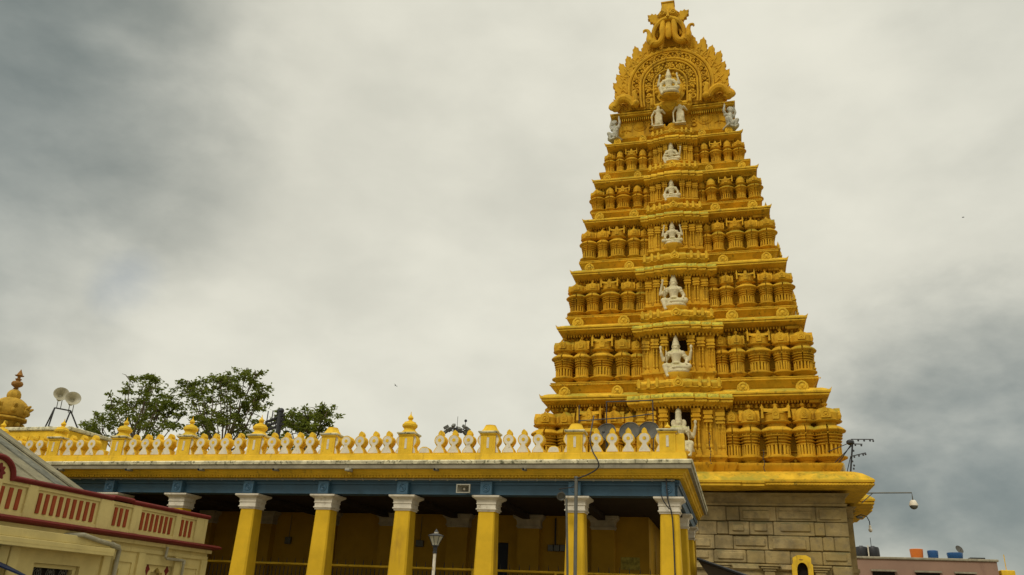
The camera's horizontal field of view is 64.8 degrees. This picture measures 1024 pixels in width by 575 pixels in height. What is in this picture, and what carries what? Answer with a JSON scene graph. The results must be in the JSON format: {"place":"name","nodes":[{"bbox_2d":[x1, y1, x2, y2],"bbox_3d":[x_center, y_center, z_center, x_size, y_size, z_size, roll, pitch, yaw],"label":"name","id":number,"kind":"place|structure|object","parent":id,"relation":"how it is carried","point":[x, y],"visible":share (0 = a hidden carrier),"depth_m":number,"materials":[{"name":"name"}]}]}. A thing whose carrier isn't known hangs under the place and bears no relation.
{"place":"outdoors","nodes":[
{"label":"outdoors","id":0,"kind":"place"},
{"bbox_2d":[0,428,221,574],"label":"cream building","id":1,"kind":"structure","parent":0,"point":[53,521],"depth_m":18.23,"materials":[{"name":"paint"}]},
{"bbox_2d":[0,562,25,574],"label":"awning","id":2,"kind":"object","parent":1,"relation":"attached to","point":[7,567],"visible":1,"depth_m":15.17,"materials":[{"name":"blue"}]},
{"bbox_2d":[31,563,75,574],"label":"window","id":3,"kind":"structure","parent":1,"relation":"in","point":[38,569],"depth_m":17.19,"materials":[{"name":"beige paint"}]},
{"bbox_2d":[265,408,284,438],"bbox_3d":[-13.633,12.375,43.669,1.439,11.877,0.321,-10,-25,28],"label":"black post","id":4,"kind":"object","parent":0,"point":[279,418],"visible":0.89,"depth_m":45.48,"materials":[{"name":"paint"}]},
{"bbox_2d":[443,418,470,435],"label":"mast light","id":5,"kind":"object","parent":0,"point":[466,429],"visible":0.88,"depth_m":158.83,"materials":[{"name":"metal"}]},
{"bbox_2d":[0,0,1023,574],"label":"sky","id":6,"kind":"structure","parent":0,"point":[348,202],"materials":[{"name":"grey"}]},
{"bbox_2d":[531,0,874,574],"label":"temple tower","id":7,"kind":"structure","parent":0,"point":[744,392],"depth_m":44.24,"materials":[{"name":"stone"}]},
{"bbox_2d":[607,116,622,143],"bbox_3d":[6.602,-10.304,52.479,1.050,1.784,0.745,-18,-30,40],"label":"deity statue","id":8,"kind":"object","parent":7,"relation":"on","point":[614,129],"visible":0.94,"depth_m":52.26,"materials":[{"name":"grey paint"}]},
{"bbox_2d":[651,106,664,128],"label":"deity statue","id":9,"kind":"object","parent":7,"relation":"on","point":[658,119],"visible":1,"depth_m":51.35,"materials":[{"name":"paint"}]},
{"bbox_2d":[657,69,679,94],"bbox_3d":[10.025,-13.075,51.540,1.439,2.202,0.880,2,-22,2],"label":"deity statue","id":10,"kind":"object","parent":7,"relation":"on","point":[668,81],"visible":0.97,"depth_m":51.40,"materials":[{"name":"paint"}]},
{"bbox_2d":[662,143,680,163],"bbox_3d":[9.906,-8.353,50.153,1.183,1.836,0.726,2,-22,1],"label":"deity statue","id":11,"kind":"object","parent":7,"relation":"on","point":[670,152],"visible":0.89,"depth_m":50.00,"materials":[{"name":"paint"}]},
{"bbox_2d":[663,180,680,200],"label":"deity statue","id":12,"kind":"object","parent":7,"relation":"on","point":[671,188],"visible":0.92,"depth_m":48.42,"materials":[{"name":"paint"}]},
{"bbox_2d":[662,221,682,243],"bbox_3d":[9.344,-3.200,47.117,1.251,1.710,0.713,-3,-23,15],"label":"deity statue","id":13,"kind":"object","parent":7,"relation":"on","point":[671,232],"visible":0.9,"depth_m":46.96,"materials":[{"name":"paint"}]},
{"bbox_2d":[659,275,687,310],"bbox_3d":[9.023,0.242,45.202,1.501,2.475,0.987,2,-22,2],"label":"deity statue","id":14,"kind":"object","parent":7,"relation":"on","point":[673,289],"visible":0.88,"depth_m":45.01,"materials":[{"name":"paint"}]},
{"bbox_2d":[659,334,691,376],"bbox_3d":[8.798,3.687,43.272,1.723,2.528,1.008,2,-22,2],"label":"deity statue","id":15,"kind":"object","parent":7,"relation":"on","point":[675,353],"visible":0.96,"depth_m":43.09,"materials":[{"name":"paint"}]},
{"bbox_2d":[673,104,686,124],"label":"deity statue","id":16,"kind":"object","parent":7,"relation":"on","point":[680,118],"visible":1,"depth_m":51.03,"materials":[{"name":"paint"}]},
{"bbox_2d":[671,407,696,456],"bbox_3d":[8.586,7.408,41.221,1.660,2.638,1.061,-9,-25,27],"label":"deity statue","id":17,"kind":"object","parent":7,"relation":"on","point":[678,423],"visible":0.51,"depth_m":41.12,"materials":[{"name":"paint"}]},
{"bbox_2d":[722,104,738,130],"bbox_3d":[13.760,-10.765,50.625,1.102,1.864,0.780,8,-23,-12],"label":"deity statue","id":18,"kind":"object","parent":7,"relation":"on","point":[731,122],"visible":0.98,"depth_m":50.37,"materials":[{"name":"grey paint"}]},
{"bbox_2d":[791,555,813,574],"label":"niche","id":19,"kind":"object","parent":7,"relation":"attached to","point":[801,565],"depth_m":37.33,"materials":[{"name":"yellow paint"}]},
{"bbox_2d":[828,439,873,471],"bbox_3d":[16.195,8.082,38.523,2.182,1.729,0.292,-12,-27,33],"label":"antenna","id":20,"kind":"object","parent":7,"relation":"on","point":[850,442],"visible":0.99,"depth_m":38.59,"materials":[{"name":"black paint"}]},
{"bbox_2d":[855,514,871,531],"bbox_3d":[18.442,12.348,42.290,0.737,0.914,0.368,-3,-23,15],"label":"gooseneck lamp","id":21,"kind":"object","parent":7,"relation":"attached to","point":[861,517],"visible":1,"depth_m":42.27,"materials":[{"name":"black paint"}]},
{"bbox_2d":[862,492,917,508],"bbox_3d":[19.027,10.956,41.546,3.370,0.865,0.420,-3,-23,15],"label":"dome camera","id":22,"kind":"object","parent":7,"relation":"attached to","point":[913,504],"visible":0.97,"depth_m":41.34,"materials":[{"name":"metal"}]},
{"bbox_2d":[857,556,998,574],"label":"pink building","id":23,"kind":"structure","parent":0,"point":[871,565],"depth_m":78.15,"materials":[{"name":"brown paint"}]},
{"bbox_2d":[856,538,879,556],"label":"water tank","id":24,"kind":"object","parent":23,"relation":"on","point":[867,551],"visible":0.88,"depth_m":80.35,"materials":[{"name":"black paint"}]},
{"bbox_2d":[871,569,896,574],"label":"window","id":25,"kind":"structure","parent":23,"relation":"in","point":[889,572],"depth_m":78.72,"materials":[{"name":"black glass"}]},
{"bbox_2d":[909,549,922,557],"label":"roof drum","id":26,"kind":"object","parent":23,"relation":"on","point":[917,553],"visible":0.84,"depth_m":79.01,"materials":[{"name":"orange plastic"}]},
{"bbox_2d":[914,570,941,574],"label":"window","id":27,"kind":"structure","parent":23,"relation":"in","point":[923,572],"depth_m":77.71,"materials":[{"name":"grey concrete"}]},
{"bbox_2d":[927,550,938,557],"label":"roof drum","id":28,"kind":"object","parent":23,"relation":"on","point":[932,553],"visible":0.86,"depth_m":78.73,"materials":[{"name":"blue plastic"}]},
{"bbox_2d":[947,552,962,558],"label":"roof drum","id":29,"kind":"object","parent":23,"relation":"on","point":[958,555],"visible":0.84,"depth_m":78.03,"materials":[{"name":"blue plastic"}]},
{"bbox_2d":[955,546,963,552],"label":"dish","id":30,"kind":"object","parent":23,"relation":"on","point":[959,549],"visible":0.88,"depth_m":79.33,"materials":[{"name":"grey metal"}]},
{"bbox_2d":[954,572,976,574],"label":"window","id":31,"kind":"structure","parent":23,"relation":"in","point":[957,573],"depth_m":76.86,"materials":[{"name":"grey concrete"}]},
{"bbox_2d":[998,555,1015,574],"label":"yellow block","id":32,"kind":"structure","parent":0,"point":[1006,572],"depth_m":77.15,"materials":[{"name":"paint"}]},
{"label":"ground","id":33,"kind":"structure","parent":0,"visible":0},
{"bbox_2d":[0,369,33,426],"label":"domed shrine","id":34,"kind":"object","parent":33,"relation":"on","point":[15,410],"visible":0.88,"depth_m":43.92,"materials":[{"name":"yellow paint"}]},
{"bbox_2d":[0,426,112,449],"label":"rooftop room","id":35,"kind":"object","parent":33,"relation":"on","point":[28,432],"visible":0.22,"depth_m":37.30,"materials":[{"name":"yellow paint"}]},
{"bbox_2d":[45,387,80,427],"bbox_3d":[-22.218,6.088,39.528,2.508,2.347,1.119,-3,-23,15],"label":"loudspeaker frame","id":36,"kind":"object","parent":35,"relation":"on","point":[70,398],"visible":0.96,"depth_m":39.44,"materials":[{"name":"black paint"}]},
{"bbox_2d":[78,372,188,450],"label":"leafy tree","id":37,"kind":"object","parent":33,"relation":"on","point":[138,425],"visible":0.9,"depth_m":71.68,"materials":[{"name":"green plant"}]},
{"bbox_2d":[167,366,273,450],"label":"leafy tree","id":38,"kind":"object","parent":33,"relation":"on","point":[206,423],"visible":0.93,"depth_m":69.90,"materials":[{"name":"green plant"}]},
{"bbox_2d":[265,401,345,450],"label":"leafy tree","id":39,"kind":"object","parent":33,"relation":"on","point":[298,422],"visible":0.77,"depth_m":67.01,"materials":[{"name":"green plant"}]},
{"bbox_2d":[1,412,707,574],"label":"pillared hall","id":40,"kind":"structure","parent":33,"relation":"on","point":[255,497],"depth_m":24.33,"materials":[{"name":"paint"}]},
{"bbox_2d":[284,518,291,543],"bbox_3d":[-7.940,8.625,28.834,0.220,1.020,0.125,-3,-23,15],"label":"wall box","id":41,"kind":"object","parent":40,"relation":"attached to","point":[288,540],"visible":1,"depth_m":28.64,"materials":[{"name":"metal"}]},
{"bbox_2d":[345,468,352,474],"bbox_3d":[-4.686,5.305,23.254,0.140,0.160,0.340,-3,-23,15],"label":"security camera","id":42,"kind":"object","parent":40,"relation":"attached to","point":[349,470],"visible":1,"depth_m":23.21,"materials":[{"name":"beige plastic"}]},
{"bbox_2d":[415,516,423,546],"bbox_3d":[-3.119,8.333,27.579,0.260,1.010,0.125,-3,-23,15],"label":"wall box","id":43,"kind":"object","parent":40,"relation":"attached to","point":[420,543],"visible":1,"depth_m":27.39,"materials":[{"name":"metal"}]},
{"bbox_2d":[207,555,650,574],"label":"railing","id":44,"kind":"object","parent":40,"relation":"on","point":[430,568],"visible":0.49,"depth_m":24.43,"materials":[{"name":"yellow paint"}]},
{"bbox_2d":[456,484,470,492],"bbox_3d":[-1.310,5.619,22.551,0.400,0.280,0.360,-3,-23,15],"label":"box loudspeaker","id":45,"kind":"object","parent":40,"relation":"attached to","point":[463,488],"visible":1,"depth_m":22.51,"materials":[{"name":"beige plastic"}]},
{"bbox_2d":[497,543,507,574],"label":"door","id":46,"kind":"structure","parent":40,"relation":"in","point":[502,547],"depth_m":26.75,"materials":[{"name":"stone"}]},
{"bbox_2d":[548,518,564,551],"bbox_3d":[1.470,8.075,26.379,0.580,1.040,0.120,-3,-23,15],"label":"switch box","id":47,"kind":"object","parent":40,"relation":"attached to","point":[555,547],"visible":0.91,"depth_m":26.20,"materials":[{"name":"metal"}]},
{"bbox_2d":[578,415,598,478],"bbox_3d":[2.164,4.329,22.055,0.587,1.906,0.945,-3,-23,15],"label":"black cable","id":48,"kind":"object","parent":40,"relation":"hanging from","point":[592,452],"visible":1,"depth_m":21.70,"materials":[{"name":"rubber"}]},
{"bbox_2d":[598,423,615,448],"bbox_3d":[2.851,4.890,24.503,0.645,1.649,0.828,-3,-23,15],"label":"satellite dish","id":49,"kind":"object","parent":40,"relation":"on","point":[604,429],"visible":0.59,"depth_m":24.92,"materials":[{"name":"black paint"}]},
{"bbox_2d":[578,400,653,451],"bbox_3d":[3.357,4.980,26.103,2.463,2.707,0.035,-3,-23,15],"label":"pole frame","id":50,"kind":"object","parent":40,"relation":"on","point":[606,418],"visible":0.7,"depth_m":26.42,"materials":[{"name":"black paint"}]},
{"bbox_2d":[619,422,639,437],"bbox_3d":[3.534,4.834,24.331,0.653,1.681,0.828,-3,-23,15],"label":"satellite dish","id":51,"kind":"object","parent":40,"relation":"on","point":[633,427],"visible":0.48,"depth_m":24.74,"materials":[{"name":"black paint"}]},
{"bbox_2d":[639,421,658,448],"bbox_3d":[4.085,4.797,24.189,0.652,1.691,0.828,-3,-23,15],"label":"satellite dish","id":52,"kind":"object","parent":40,"relation":"on","point":[650,427],"visible":0.5,"depth_m":24.59,"materials":[{"name":"black paint"}]},
{"bbox_2d":[665,478,675,574],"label":"black cable","id":53,"kind":"object","parent":40,"relation":"attached to","point":[672,527],"visible":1,"depth_m":20.83,"materials":[{"name":"rubber"}]},
{"bbox_2d":[697,557,746,574],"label":"sheet awning","id":54,"kind":"object","parent":40,"relation":"attached to","point":[710,568],"visible":1,"depth_m":25.98,"materials":[{"name":"black paint"}]},
{"bbox_2d":[428,529,443,574],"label":"lamp post","id":55,"kind":"object","parent":33,"relation":"on","point":[435,538],"visible":1,"depth_m":18.17,"materials":[{"name":"white metal"}]},
{"bbox_2d":[565,498,568,574],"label":"slanted pipe","id":56,"kind":"object","parent":33,"relation":"on","point":[567,559],"visible":1,"depth_m":20.93,"materials":[{"name":"metal"}]},
{"bbox_2d":[573,476,577,574],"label":"service pole","id":57,"kind":"object","parent":33,"relation":"on","point":[575,522],"visible":1,"depth_m":20.94,"materials":[{"name":"metal"}]},
{"bbox_2d":[557,487,573,500],"bbox_3d":[1.452,5.463,21.388,0.504,0.375,0.235,-3,-23,15],"label":"floodlight","id":58,"kind":"object","parent":57,"relation":"attached to","point":[561,495],"visible":1,"depth_m":21.38,"materials":[{"name":"metal"}]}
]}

